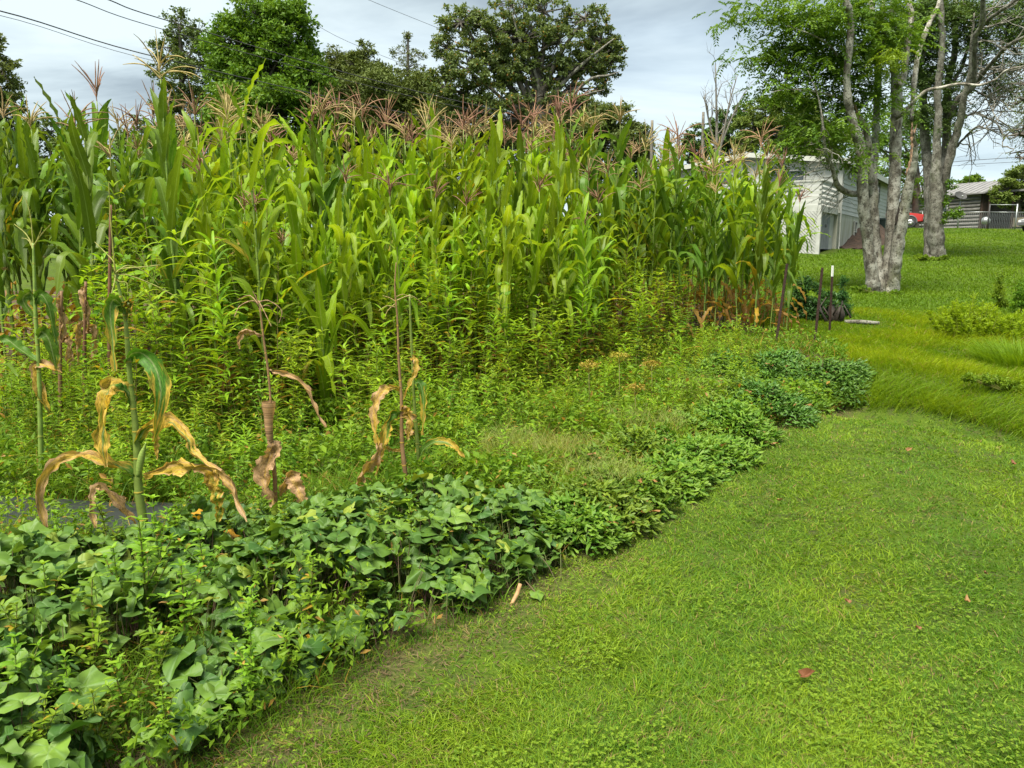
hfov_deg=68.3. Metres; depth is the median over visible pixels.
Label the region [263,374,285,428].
leafy weed
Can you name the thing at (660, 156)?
corn plant
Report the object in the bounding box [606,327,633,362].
leafy weed
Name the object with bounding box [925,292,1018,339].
yellow green bush
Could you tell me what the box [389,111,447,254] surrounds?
corn plant
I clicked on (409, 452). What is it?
leafy weed
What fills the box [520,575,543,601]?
vine runner
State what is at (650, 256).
corn plant
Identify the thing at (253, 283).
young corn plant
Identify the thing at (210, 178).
corn plant
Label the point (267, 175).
corn plant
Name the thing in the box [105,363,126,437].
leafy weed
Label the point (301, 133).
corn plant
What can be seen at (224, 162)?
corn plant
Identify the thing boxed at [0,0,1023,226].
sky
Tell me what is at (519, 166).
corn plant
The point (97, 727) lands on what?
weed
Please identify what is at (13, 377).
leafy weed
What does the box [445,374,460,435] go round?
leafy weed
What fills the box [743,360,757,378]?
leafy weed
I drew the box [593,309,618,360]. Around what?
leafy weed
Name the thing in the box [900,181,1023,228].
log house
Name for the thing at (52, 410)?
leafy weed
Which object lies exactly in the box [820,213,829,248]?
storage door
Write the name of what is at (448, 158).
corn plant
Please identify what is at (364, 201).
corn plant
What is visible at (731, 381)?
leafy mound
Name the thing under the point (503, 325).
leafy weed
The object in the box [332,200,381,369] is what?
young corn plant
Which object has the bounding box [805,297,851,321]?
stump
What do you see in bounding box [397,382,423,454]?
leafy weed
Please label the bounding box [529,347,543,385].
leafy weed
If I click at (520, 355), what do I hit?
leafy weed
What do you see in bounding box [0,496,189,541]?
plastic mulch
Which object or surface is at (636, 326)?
leafy weed
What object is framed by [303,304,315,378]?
leafy weed
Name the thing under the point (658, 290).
leafy weed
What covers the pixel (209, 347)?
leafy weed
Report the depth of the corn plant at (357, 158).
9.62 m
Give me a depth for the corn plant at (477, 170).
12.29 m
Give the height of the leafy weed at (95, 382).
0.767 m
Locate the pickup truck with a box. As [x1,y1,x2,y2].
[908,213,923,227]
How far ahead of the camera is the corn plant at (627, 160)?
14.07 m
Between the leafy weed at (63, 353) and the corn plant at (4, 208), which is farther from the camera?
the corn plant at (4, 208)
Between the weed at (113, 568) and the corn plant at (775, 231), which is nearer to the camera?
the weed at (113, 568)
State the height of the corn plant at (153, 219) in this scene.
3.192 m
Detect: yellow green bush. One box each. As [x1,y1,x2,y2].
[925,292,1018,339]
[982,309,1023,339]
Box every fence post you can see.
[775,264,787,341]
[813,267,823,341]
[828,266,833,331]
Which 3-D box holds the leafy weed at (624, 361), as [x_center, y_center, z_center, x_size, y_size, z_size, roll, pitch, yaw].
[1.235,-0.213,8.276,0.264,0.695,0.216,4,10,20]
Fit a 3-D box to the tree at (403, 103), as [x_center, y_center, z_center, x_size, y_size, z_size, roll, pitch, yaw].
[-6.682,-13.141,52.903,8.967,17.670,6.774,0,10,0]
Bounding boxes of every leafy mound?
[511,461,610,498]
[531,489,636,557]
[552,476,665,545]
[560,441,647,475]
[592,461,685,521]
[596,423,691,475]
[624,449,717,505]
[631,433,734,486]
[637,410,725,442]
[648,425,766,474]
[666,354,765,394]
[671,391,760,432]
[681,347,819,384]
[686,395,788,447]
[703,372,778,412]
[724,376,822,428]
[753,355,877,410]
[784,378,834,414]
[819,377,870,412]
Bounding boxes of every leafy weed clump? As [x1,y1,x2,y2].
[849,285,903,294]
[912,253,950,260]
[959,372,1023,393]
[989,272,1008,307]
[1009,277,1023,311]
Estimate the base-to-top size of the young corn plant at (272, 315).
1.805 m
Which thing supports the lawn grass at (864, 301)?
on the ground at (900, 418)
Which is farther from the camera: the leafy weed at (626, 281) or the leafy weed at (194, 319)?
the leafy weed at (626, 281)
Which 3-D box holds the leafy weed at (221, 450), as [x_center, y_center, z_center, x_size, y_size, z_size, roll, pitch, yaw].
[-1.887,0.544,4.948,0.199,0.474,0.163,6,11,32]
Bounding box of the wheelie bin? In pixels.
[879,218,885,227]
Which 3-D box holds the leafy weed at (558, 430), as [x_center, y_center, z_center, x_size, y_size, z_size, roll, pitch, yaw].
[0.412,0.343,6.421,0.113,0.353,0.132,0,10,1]
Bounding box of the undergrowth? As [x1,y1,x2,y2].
[0,312,858,767]
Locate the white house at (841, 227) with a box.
[675,152,887,253]
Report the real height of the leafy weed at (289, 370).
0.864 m
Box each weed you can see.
[0,294,32,389]
[0,327,26,416]
[0,347,17,429]
[0,347,20,419]
[0,357,27,440]
[0,598,31,638]
[0,633,43,741]
[1,379,29,413]
[4,436,37,491]
[5,369,30,417]
[7,369,24,403]
[9,418,33,453]
[10,394,27,447]
[11,334,35,395]
[14,307,51,375]
[14,332,35,398]
[16,341,45,430]
[18,453,39,479]
[19,409,37,445]
[22,691,63,744]
[27,327,54,402]
[27,560,66,650]
[28,352,68,423]
[31,368,62,405]
[35,407,55,451]
[38,294,64,377]
[40,342,66,411]
[41,650,79,739]
[42,380,54,429]
[43,378,62,435]
[46,391,65,439]
[49,358,87,436]
[50,297,82,376]
[51,409,70,450]
[51,510,72,586]
[52,374,68,421]
[55,348,78,414]
[56,356,92,403]
[57,445,81,483]
[58,413,76,448]
[58,571,113,705]
[59,385,70,426]
[61,414,83,469]
[62,314,90,382]
[62,354,97,410]
[62,369,93,425]
[63,340,95,370]
[67,371,107,445]
[67,430,82,459]
[71,359,104,415]
[71,369,99,410]
[71,687,123,767]
[72,270,125,403]
[73,343,93,429]
[74,252,129,398]
[75,236,135,368]
[75,337,106,389]
[76,339,126,432]
[76,392,113,443]
[76,445,100,500]
[77,358,116,427]
[78,376,97,448]
[79,259,121,379]
[81,281,119,407]
[81,282,104,378]
[82,240,143,397]
[82,337,106,365]
[87,275,124,378]
[87,334,103,379]
[87,415,97,449]
[89,490,129,543]
[93,359,124,445]
[95,542,127,650]
[96,237,139,377]
[97,180,150,376]
[99,343,125,378]
[99,643,146,755]
[101,433,124,503]
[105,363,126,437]
[106,402,131,456]
[107,293,174,414]
[107,392,128,443]
[108,404,143,458]
[109,414,128,454]
[110,433,129,479]
[112,263,155,398]
[113,199,182,409]
[116,237,190,409]
[117,337,143,415]
[118,332,148,394]
[119,242,161,390]
[120,402,132,452]
[123,515,177,661]
[126,302,148,382]
[128,403,143,448]
[128,441,151,502]
[129,247,164,409]
[131,290,181,412]
[131,423,161,465]
[132,260,168,375]
[132,494,175,571]
[134,262,168,343]
[135,354,157,420]
[137,404,152,463]
[138,289,191,440]
[139,607,173,700]
[142,464,151,502]
[143,404,168,468]
[143,410,169,485]
[147,256,168,353]
[149,330,198,416]
[149,681,178,767]
[151,365,185,431]
[152,321,192,407]
[155,322,201,407]
[156,558,206,646]
[157,201,199,388]
[159,491,189,541]
[160,222,195,369]
[160,430,172,461]
[161,289,216,419]
[161,391,181,449]
[161,458,180,499]
[163,332,209,441]
[165,230,236,420]
[166,345,196,436]
[173,254,200,373]
[175,393,203,458]
[175,528,229,628]
[176,317,219,395]
[177,231,252,435]
[179,155,237,382]
[179,250,203,377]
[179,423,199,478]
[181,389,208,439]
[185,205,216,387]
[186,379,218,446]
[188,269,224,395]
[188,290,237,406]
[190,390,209,432]
[190,406,212,451]
[192,243,246,407]
[192,429,207,475]
[193,373,220,428]
[194,295,229,405]
[202,289,243,380]
[202,410,217,459]
[203,347,248,439]
[204,378,228,442]
[205,286,249,416]
[206,200,236,347]
[207,201,233,359]
[210,253,268,413]
[210,432,234,487]
[215,433,228,458]
[219,324,255,431]
[220,195,257,357]
[222,297,242,391]
[222,415,235,452]
[224,409,247,448]
[228,622,262,720]
[229,191,290,393]
[231,337,261,426]
[231,425,256,480]
[231,583,260,657]
[232,451,249,495]
[233,320,269,416]
[233,379,253,436]
[235,226,279,393]
[236,261,286,403]
[236,304,268,377]
[236,345,280,432]
[240,420,260,488]
[245,414,262,448]
[247,384,275,444]
[248,360,268,438]
[248,486,266,515]
[249,255,318,435]
[251,360,278,417]
[253,271,274,382]
[253,292,299,407]
[255,373,291,435]
[257,275,298,408]
[260,331,286,416]
[262,546,281,596]
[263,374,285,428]
[264,393,288,442]
[265,436,288,480]
[266,223,307,381]
[269,498,297,527]
[273,337,300,419]
[276,273,316,398]
[277,625,299,689]
[278,436,297,470]
[280,311,307,412]
[280,329,327,434]
[282,351,306,433]
[282,426,300,465]
[283,548,325,653]
[284,334,327,425]
[284,398,311,447]
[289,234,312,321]
[290,245,315,358]
[292,314,316,378]
[292,340,312,406]
[295,404,307,445]
[297,265,311,370]
[298,433,317,479]
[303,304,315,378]
[304,294,339,406]
[306,281,351,397]
[311,330,350,413]
[313,280,338,365]
[325,233,364,381]
[327,342,361,423]
[327,357,359,439]
[328,225,363,364]
[329,339,347,395]
[330,529,347,592]
[334,297,379,379]
[336,297,362,392]
[336,308,366,369]
[338,309,364,371]
[339,292,369,394]
[343,345,375,412]
[343,391,370,436]
[343,421,362,467]
[345,333,385,396]
[353,407,368,454]
[354,333,377,415]
[355,361,368,416]
[356,292,377,362]
[356,578,372,609]
[359,374,389,428]
[360,280,400,384]
[360,340,393,430]
[362,280,393,362]
[362,326,392,383]
[362,375,386,431]
[363,320,395,387]
[364,329,393,419]
[364,492,394,534]
[365,420,383,470]
[366,280,408,364]
[366,415,392,457]
[367,349,397,410]
[368,224,393,371]
[371,303,406,389]
[373,222,426,366]
[373,312,410,398]
[377,397,396,448]
[378,316,410,367]
[382,239,420,357]
[385,397,409,454]
[388,379,408,439]
[389,354,410,395]
[389,379,403,419]
[390,344,416,407]
[393,239,424,352]
[394,359,419,442]
[394,420,410,460]
[395,498,416,543]
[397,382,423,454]
[399,318,417,384]
[400,297,426,386]
[401,442,413,465]
[402,381,419,447]
[405,254,457,379]
[405,335,430,379]
[405,355,439,411]
[406,300,424,346]
[406,333,432,375]
[409,256,428,356]
[409,266,442,390]
[412,311,439,371]
[414,317,442,378]
[415,373,435,418]
[417,283,440,366]
[420,280,467,384]
[421,355,432,395]
[421,423,433,456]
[423,304,438,365]
[424,328,463,409]
[426,405,439,437]
[427,263,474,368]
[428,239,460,377]
[432,334,467,390]
[432,361,450,393]
[433,362,455,412]
[435,446,451,462]
[437,387,449,412]
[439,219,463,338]
[439,448,455,480]
[440,263,475,349]
[440,346,460,388]
[445,280,464,358]
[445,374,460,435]
[446,213,475,353]
[447,295,475,374]
[447,374,459,405]
[451,342,470,402]
[451,412,471,451]
[452,229,485,385]
[453,381,475,439]
[454,365,465,403]
[454,415,474,448]
[456,286,489,368]
[457,280,489,373]
[457,303,473,361]
[458,324,488,400]
[458,342,479,394]
[460,357,472,396]
[461,364,476,404]
[464,390,475,414]
[464,394,476,431]
[464,423,477,458]
[466,429,483,470]
[469,323,499,376]
[469,529,476,575]
[473,362,496,416]
[474,311,513,390]
[475,295,501,385]
[476,215,522,357]
[478,374,495,415]
[479,358,494,394]
[481,283,495,340]
[482,272,527,396]
[483,280,515,382]
[483,367,495,413]
[483,403,496,431]
[485,280,500,353]
[486,308,523,386]
[487,282,518,370]
[489,358,504,401]
[493,429,512,466]
[494,285,520,336]
[495,423,513,453]
[497,310,523,398]
[498,381,516,433]
[499,272,524,352]
[499,340,517,395]
[500,314,530,377]
[501,379,513,415]
[504,407,517,437]
[505,327,529,392]
[506,446,524,477]
[507,362,524,392]
[508,337,536,385]
[509,305,529,377]
[511,279,530,362]
[511,286,528,355]
[513,272,542,370]
[513,440,528,463]
[514,206,555,362]
[516,292,543,378]
[516,394,532,432]
[520,353,538,390]
[520,368,542,417]
[522,223,539,336]
[524,373,547,432]
[525,295,554,394]
[527,410,546,450]
[528,327,543,381]
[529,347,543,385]
[530,400,552,436]
[533,302,565,382]
[533,319,573,384]
[535,290,546,358]
[536,283,545,353]
[536,303,554,369]
[537,277,566,375]
[540,248,574,366]
[540,292,561,380]
[541,290,565,379]
[542,317,566,366]
[545,339,565,391]
[547,369,566,404]
[548,453,562,473]
[550,341,571,385]
[551,383,565,420]
[552,311,578,380]
[554,421,571,438]
[555,389,574,428]
[555,404,564,436]
[557,366,578,412]
[559,360,569,392]
[560,217,574,333]
[560,362,571,399]
[561,267,604,379]
[561,314,568,345]
[562,330,588,379]
[565,275,590,362]
[566,347,577,377]
[568,437,582,461]
[572,397,589,439]
[576,305,604,360]
[576,383,592,416]
[577,323,606,359]
[578,369,588,387]
[579,259,605,350]
[579,359,600,414]
[588,270,613,353]
[588,393,605,425]
[590,345,600,384]
[591,230,616,351]
[592,375,600,396]
[592,378,611,412]
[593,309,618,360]
[593,402,604,436]
[594,295,615,351]
[596,224,625,349]
[597,320,620,364]
[598,355,613,399]
[602,269,621,353]
[602,276,623,322]
[602,312,621,375]
[604,347,622,395]
[606,284,634,349]
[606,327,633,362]
[606,435,623,459]
[608,267,639,332]
[608,351,629,407]
[610,384,625,417]
[611,211,650,340]
[612,408,627,434]
[615,254,637,345]
[615,332,633,381]
[619,326,634,360]
[620,336,638,377]
[620,379,634,402]
[621,286,651,358]
[621,381,646,413]
[625,276,643,331]
[625,284,644,339]
[626,277,658,351]
[626,308,645,352]
[628,273,655,362]
[630,316,642,373]
[631,312,653,357]
[632,282,655,354]
[632,424,646,449]
[635,298,659,346]
[638,335,654,374]
[638,336,650,387]
[639,365,652,405]
[641,272,659,338]
[641,359,661,393]
[642,310,666,358]
[643,277,671,356]
[644,387,658,418]
[648,345,659,389]
[649,396,668,419]
[651,268,672,347]
[652,350,673,394]
[652,379,665,403]
[654,271,685,351]
[654,351,674,380]
[655,381,671,411]
[656,277,674,323]
[657,321,677,365]
[664,257,696,338]
[664,299,689,349]
[664,312,686,350]
[666,313,683,364]
[669,380,683,405]
[670,306,690,350]
[670,336,690,377]
[671,255,695,335]
[671,392,681,413]
[677,302,697,353]
[678,299,693,345]
[679,345,688,367]
[689,385,697,403]
[689,405,708,420]
[692,383,709,408]
[693,366,709,402]
[694,320,711,359]
[695,329,704,353]
[697,339,710,363]
[703,327,713,353]
[707,342,723,375]
[717,344,728,380]
[718,332,730,357]
[725,361,737,378]
[727,318,742,349]
[727,345,740,375]
[731,313,744,351]
[731,344,746,369]
[742,336,755,360]
[742,337,755,362]
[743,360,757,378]
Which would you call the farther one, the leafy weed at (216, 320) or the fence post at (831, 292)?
the fence post at (831, 292)
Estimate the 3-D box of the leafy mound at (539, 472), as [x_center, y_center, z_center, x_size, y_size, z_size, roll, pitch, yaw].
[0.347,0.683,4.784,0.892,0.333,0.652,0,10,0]
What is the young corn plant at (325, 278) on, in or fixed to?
on the ground at (900, 418)
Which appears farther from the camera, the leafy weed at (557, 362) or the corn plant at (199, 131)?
the corn plant at (199, 131)
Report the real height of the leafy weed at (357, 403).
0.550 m
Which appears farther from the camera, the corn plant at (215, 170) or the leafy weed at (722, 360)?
the corn plant at (215, 170)
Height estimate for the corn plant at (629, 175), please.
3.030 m
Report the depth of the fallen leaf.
2.87 m
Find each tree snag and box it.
[650,120,657,164]
[701,112,708,161]
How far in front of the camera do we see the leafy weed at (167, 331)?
7.12 m
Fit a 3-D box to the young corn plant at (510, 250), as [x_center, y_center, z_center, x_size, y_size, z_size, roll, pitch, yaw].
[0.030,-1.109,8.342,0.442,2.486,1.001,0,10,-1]
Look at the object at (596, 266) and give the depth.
9.48 m
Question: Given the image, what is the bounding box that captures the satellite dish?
[955,191,966,227]
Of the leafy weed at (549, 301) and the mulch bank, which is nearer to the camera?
the leafy weed at (549, 301)
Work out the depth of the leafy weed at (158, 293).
7.25 m
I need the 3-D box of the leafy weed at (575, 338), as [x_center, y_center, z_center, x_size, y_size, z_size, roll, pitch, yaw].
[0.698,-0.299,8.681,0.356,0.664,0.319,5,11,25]
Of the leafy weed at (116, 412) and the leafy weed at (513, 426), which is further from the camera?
the leafy weed at (513, 426)
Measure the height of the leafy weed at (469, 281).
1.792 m
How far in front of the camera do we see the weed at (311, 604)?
2.99 m
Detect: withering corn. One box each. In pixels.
[0,198,61,469]
[35,182,246,527]
[403,294,464,469]
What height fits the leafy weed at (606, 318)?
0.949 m
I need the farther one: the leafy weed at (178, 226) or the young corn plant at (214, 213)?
the young corn plant at (214, 213)
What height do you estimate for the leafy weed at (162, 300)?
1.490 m
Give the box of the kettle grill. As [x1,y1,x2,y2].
[981,217,990,228]
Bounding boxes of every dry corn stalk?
[49,291,74,436]
[75,281,98,421]
[107,205,111,431]
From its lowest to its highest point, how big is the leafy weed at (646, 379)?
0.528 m
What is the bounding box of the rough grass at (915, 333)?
[718,306,1023,440]
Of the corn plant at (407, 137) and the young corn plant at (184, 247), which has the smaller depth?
the young corn plant at (184, 247)
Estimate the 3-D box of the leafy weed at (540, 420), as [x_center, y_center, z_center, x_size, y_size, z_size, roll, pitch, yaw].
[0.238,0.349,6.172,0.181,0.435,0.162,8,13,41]
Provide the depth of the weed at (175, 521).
3.84 m
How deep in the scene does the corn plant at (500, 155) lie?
10.40 m
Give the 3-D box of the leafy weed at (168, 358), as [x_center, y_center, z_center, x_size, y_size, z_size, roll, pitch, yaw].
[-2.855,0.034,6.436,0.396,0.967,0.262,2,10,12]
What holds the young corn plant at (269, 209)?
on the ground at (900, 418)
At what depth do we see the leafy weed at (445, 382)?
6.96 m
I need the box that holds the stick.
[510,583,521,605]
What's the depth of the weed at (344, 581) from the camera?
3.48 m
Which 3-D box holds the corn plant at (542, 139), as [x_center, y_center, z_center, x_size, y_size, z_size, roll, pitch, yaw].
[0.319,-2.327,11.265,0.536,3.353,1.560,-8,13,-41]
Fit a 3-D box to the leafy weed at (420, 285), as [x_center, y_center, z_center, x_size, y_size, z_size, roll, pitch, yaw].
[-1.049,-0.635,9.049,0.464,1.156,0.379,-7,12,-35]
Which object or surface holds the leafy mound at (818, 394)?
on the ground at (900, 418)
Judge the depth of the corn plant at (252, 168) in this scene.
6.96 m
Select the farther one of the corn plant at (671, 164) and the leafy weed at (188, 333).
the corn plant at (671, 164)
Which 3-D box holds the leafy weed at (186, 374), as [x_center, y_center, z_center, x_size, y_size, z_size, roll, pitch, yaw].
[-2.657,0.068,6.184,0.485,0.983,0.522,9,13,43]
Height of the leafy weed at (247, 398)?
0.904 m
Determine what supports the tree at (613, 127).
on the ground at (900, 418)
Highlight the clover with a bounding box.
[225,420,1023,767]
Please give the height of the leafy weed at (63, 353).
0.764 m
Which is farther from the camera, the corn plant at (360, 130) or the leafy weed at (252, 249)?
the corn plant at (360, 130)
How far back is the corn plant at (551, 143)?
12.69 m
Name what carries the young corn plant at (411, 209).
on the ground at (900, 418)
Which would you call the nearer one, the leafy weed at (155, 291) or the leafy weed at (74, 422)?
the leafy weed at (74, 422)
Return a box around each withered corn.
[234,292,326,507]
[356,262,423,492]
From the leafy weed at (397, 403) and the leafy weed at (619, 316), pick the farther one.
the leafy weed at (619, 316)
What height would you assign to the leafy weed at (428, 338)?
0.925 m
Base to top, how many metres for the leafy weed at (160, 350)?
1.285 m
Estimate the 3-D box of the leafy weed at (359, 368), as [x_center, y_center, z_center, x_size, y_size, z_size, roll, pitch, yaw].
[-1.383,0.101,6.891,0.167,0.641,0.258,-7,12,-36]
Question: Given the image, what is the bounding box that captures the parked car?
[1017,219,1023,230]
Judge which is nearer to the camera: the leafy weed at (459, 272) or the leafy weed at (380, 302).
the leafy weed at (380, 302)
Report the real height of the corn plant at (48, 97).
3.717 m
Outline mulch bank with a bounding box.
[839,224,884,248]
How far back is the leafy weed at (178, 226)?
7.31 m
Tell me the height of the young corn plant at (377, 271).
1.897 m
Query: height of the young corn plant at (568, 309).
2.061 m
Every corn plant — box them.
[0,87,64,352]
[0,112,74,373]
[0,118,24,339]
[0,122,38,359]
[0,128,34,386]
[0,139,61,346]
[0,154,55,355]
[0,239,23,375]
[2,95,75,358]
[4,91,78,325]
[4,318,11,328]
[6,107,129,372]
[7,76,115,344]
[7,96,72,361]
[8,126,106,363]
[10,102,141,342]
[23,89,127,377]
[29,119,160,347]
[39,92,140,365]
[47,140,93,319]
[53,93,138,373]
[56,146,77,341]
[71,61,120,339]
[74,130,134,334]
[87,129,161,368]
[87,169,173,375]
[97,113,167,338]
[98,131,157,374]
[100,103,142,328]
[110,100,165,337]
[112,190,233,392]
[115,105,145,336]
[117,130,187,331]
[123,29,249,407]
[128,86,197,367]
[130,79,182,344]
[134,105,198,341]
[135,120,197,337]
[140,123,181,322]
[142,115,189,344]
[143,131,188,252]
[147,102,208,324]
[152,192,240,403]
[157,80,252,378]
[163,85,283,371]
[165,245,234,390]
[172,104,246,176]
[176,122,227,351]
[177,139,253,415]
[184,111,217,307]
[185,187,258,392]
[188,58,331,400]
[192,132,280,300]
[196,154,226,366]
[199,117,261,195]
[201,111,253,211]
[204,116,287,360]
[207,83,270,207]
[208,83,262,301]
[210,103,308,341]
[212,185,286,407]
[214,170,307,398]
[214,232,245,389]
[219,179,274,400]
[220,105,271,195]
[220,111,310,361]
[224,236,277,396]
[229,129,318,350]
[237,122,295,220]
[242,105,329,303]
[246,194,315,382]
[247,100,283,318]
[250,106,276,333]
[254,144,310,338]
[255,234,278,378]
[258,163,289,329]
[260,136,284,341]
[270,164,331,395]
[271,224,306,401]
[272,145,291,237]
[275,142,312,335]
[277,84,372,345]
[277,151,317,343]
[280,109,333,222]
[281,130,311,249]
[283,272,377,428]
[284,86,363,355]
[284,90,328,242]
[284,210,339,385]
[289,218,352,394]
[293,228,326,372]
[301,192,363,362]
[303,219,357,361]
[307,93,357,327]
[309,117,330,147]
[309,130,355,222]
[317,98,389,354]
[324,81,404,345]
[325,111,372,348]
[326,185,371,395]
[328,117,380,343]
[332,161,428,381]
[332,192,393,394]
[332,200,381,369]
[337,158,364,359]
[342,139,428,359]
[349,206,398,373]
[350,117,386,196]
[351,137,377,362]
[357,119,427,353]
[364,205,420,364]
[364,222,412,382]
[365,109,411,298]
[365,119,386,286]
[365,151,405,344]
[369,94,424,322]
[371,210,438,380]
[373,110,444,345]
[378,95,464,218]
[379,94,494,367]
[384,117,417,214]
[389,109,468,328]
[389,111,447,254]
[390,143,425,344]
[394,111,442,351]
[394,115,419,307]
[397,227,446,374]
[401,196,422,364]
[402,224,441,367]
[405,118,475,330]
[415,98,457,350]
[417,122,490,356]
[418,169,470,384]
[420,101,495,345]
[420,112,532,337]
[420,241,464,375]
[426,113,478,258]
[429,209,503,374]
[439,185,490,357]
[441,121,465,270]
[443,102,508,342]
[445,105,487,331]
[447,207,485,372]
[455,112,494,295]
[456,224,486,363]
[457,127,474,328]
[458,106,516,347]
[458,200,530,357]
[459,208,529,374]
[469,122,517,357]
[470,153,504,302]
[471,100,500,311]
[471,136,487,304]
[477,226,523,375]
[487,97,544,355]
[490,220,527,349]
[493,120,523,330]
[495,166,536,382]
[497,171,532,323]
[499,120,552,311]
[500,120,555,356]
[501,97,545,336]
[501,121,525,311]
[510,102,568,244]
[510,191,532,363]
[511,90,600,369]
[512,135,541,213]
[513,171,560,374]
[515,219,548,361]
[518,116,555,334]
[525,192,574,378]
[529,142,618,342]
[535,112,567,220]
[535,147,585,330]
[537,113,574,321]
[537,157,554,340]
[538,108,579,339]
[539,208,592,376]
[540,78,633,339]
[548,192,628,369]
[554,193,612,361]
[554,230,577,360]
[561,131,602,298]
[563,103,603,326]
[566,124,613,321]
[567,203,616,374]
[571,107,619,314]
[571,157,624,347]
[572,179,639,358]
[573,125,626,342]
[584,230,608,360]
[589,151,620,344]
[595,97,641,331]
[595,172,651,340]
[600,172,619,322]
[601,138,651,330]
[603,159,636,322]
[610,144,632,314]
[611,167,670,349]
[612,159,630,304]
[613,132,659,314]
[614,142,688,347]
[617,157,652,331]
[619,176,639,318]
[621,114,712,338]
[621,124,671,334]
[626,159,670,321]
[627,163,655,303]
[630,142,684,322]
[631,164,684,330]
[640,126,702,324]
[640,159,651,305]
[642,128,676,335]
[643,155,670,311]
[645,139,711,337]
[653,157,673,304]
[654,171,708,320]
[655,132,686,312]
[655,149,703,322]
[656,145,744,327]
[665,138,713,309]
[667,170,722,322]
[668,143,688,332]
[668,151,743,335]
[672,126,752,328]
[681,206,701,297]
[683,131,746,318]
[683,149,706,305]
[683,157,721,325]
[687,138,758,339]
[688,174,763,337]
[689,160,722,309]
[691,158,728,327]
[692,154,727,322]
[698,177,744,314]
[702,148,745,321]
[702,155,754,329]
[709,166,749,308]
[719,172,757,308]
[721,167,760,311]
[722,174,767,331]
[723,142,760,327]
[724,118,812,330]
[725,160,774,326]
[726,159,753,313]
[736,137,796,340]
[742,203,798,337]
[743,170,782,301]
[745,178,771,311]
[747,172,796,326]
[748,166,813,331]
[753,163,783,318]
[759,168,829,325]
[760,147,792,313]
[760,179,783,316]
[765,187,808,330]
[775,184,811,335]
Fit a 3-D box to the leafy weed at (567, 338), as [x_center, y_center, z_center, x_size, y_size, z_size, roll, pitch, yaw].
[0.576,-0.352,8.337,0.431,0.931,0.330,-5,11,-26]
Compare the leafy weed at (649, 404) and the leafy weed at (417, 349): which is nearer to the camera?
the leafy weed at (649, 404)
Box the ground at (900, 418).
[0,228,1023,767]
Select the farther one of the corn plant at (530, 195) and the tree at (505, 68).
the tree at (505, 68)
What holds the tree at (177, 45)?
on the ground at (900, 418)
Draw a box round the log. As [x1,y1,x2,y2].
[844,320,879,324]
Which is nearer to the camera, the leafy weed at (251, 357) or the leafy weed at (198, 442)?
the leafy weed at (198, 442)
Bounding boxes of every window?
[718,173,732,190]
[770,169,805,192]
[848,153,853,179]
[853,221,857,235]
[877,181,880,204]
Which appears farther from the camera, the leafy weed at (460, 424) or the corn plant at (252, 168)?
the corn plant at (252, 168)
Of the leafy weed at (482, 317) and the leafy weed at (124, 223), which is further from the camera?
the leafy weed at (482, 317)
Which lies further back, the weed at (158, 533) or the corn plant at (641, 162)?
the corn plant at (641, 162)
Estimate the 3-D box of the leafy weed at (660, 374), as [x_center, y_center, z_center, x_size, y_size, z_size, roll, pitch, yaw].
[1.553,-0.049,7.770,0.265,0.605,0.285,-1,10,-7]
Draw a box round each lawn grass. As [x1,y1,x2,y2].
[619,227,1023,321]
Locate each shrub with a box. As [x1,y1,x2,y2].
[785,275,846,321]
[835,275,853,316]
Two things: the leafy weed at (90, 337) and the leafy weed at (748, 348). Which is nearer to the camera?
the leafy weed at (90, 337)
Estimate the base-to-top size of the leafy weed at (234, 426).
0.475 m
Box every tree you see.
[0,33,30,153]
[9,113,67,203]
[105,114,183,197]
[143,5,212,167]
[193,0,345,179]
[311,43,353,150]
[327,38,413,163]
[346,62,462,181]
[389,31,427,130]
[418,0,628,175]
[551,90,661,185]
[680,122,711,164]
[692,0,1023,291]
[700,42,753,155]
[700,99,761,159]
[731,88,852,156]
[822,99,942,227]
[874,0,1023,257]
[957,173,985,183]
[987,164,1023,228]
[1001,37,1023,163]
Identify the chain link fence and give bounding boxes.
[921,204,1023,229]
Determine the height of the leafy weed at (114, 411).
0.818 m
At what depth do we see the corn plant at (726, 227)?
12.37 m
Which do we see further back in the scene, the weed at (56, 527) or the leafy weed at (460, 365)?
the leafy weed at (460, 365)
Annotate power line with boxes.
[0,10,545,137]
[0,15,537,139]
[77,0,567,129]
[109,0,538,118]
[316,25,420,70]
[370,0,471,41]
[922,157,1015,165]
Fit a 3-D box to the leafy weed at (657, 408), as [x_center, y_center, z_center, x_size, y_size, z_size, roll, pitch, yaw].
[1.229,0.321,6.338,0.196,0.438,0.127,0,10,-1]
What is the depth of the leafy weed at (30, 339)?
7.63 m
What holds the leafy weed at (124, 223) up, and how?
on the ground at (900, 418)
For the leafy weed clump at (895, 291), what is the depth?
18.39 m
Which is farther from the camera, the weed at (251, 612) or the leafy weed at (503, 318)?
the leafy weed at (503, 318)
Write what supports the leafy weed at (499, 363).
on the ground at (900, 418)
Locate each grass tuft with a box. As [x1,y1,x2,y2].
[457,419,577,470]
[508,428,627,476]
[530,444,700,521]
[588,402,702,436]
[653,369,733,411]
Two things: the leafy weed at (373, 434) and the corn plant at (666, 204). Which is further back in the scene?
the corn plant at (666, 204)
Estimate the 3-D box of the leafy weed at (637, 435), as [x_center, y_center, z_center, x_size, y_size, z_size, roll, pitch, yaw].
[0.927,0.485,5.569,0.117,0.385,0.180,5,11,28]
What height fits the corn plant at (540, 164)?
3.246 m
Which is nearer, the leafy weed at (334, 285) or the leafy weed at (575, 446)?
the leafy weed at (575, 446)
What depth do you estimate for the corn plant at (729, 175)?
14.65 m
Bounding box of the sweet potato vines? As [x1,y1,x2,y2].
[0,470,585,767]

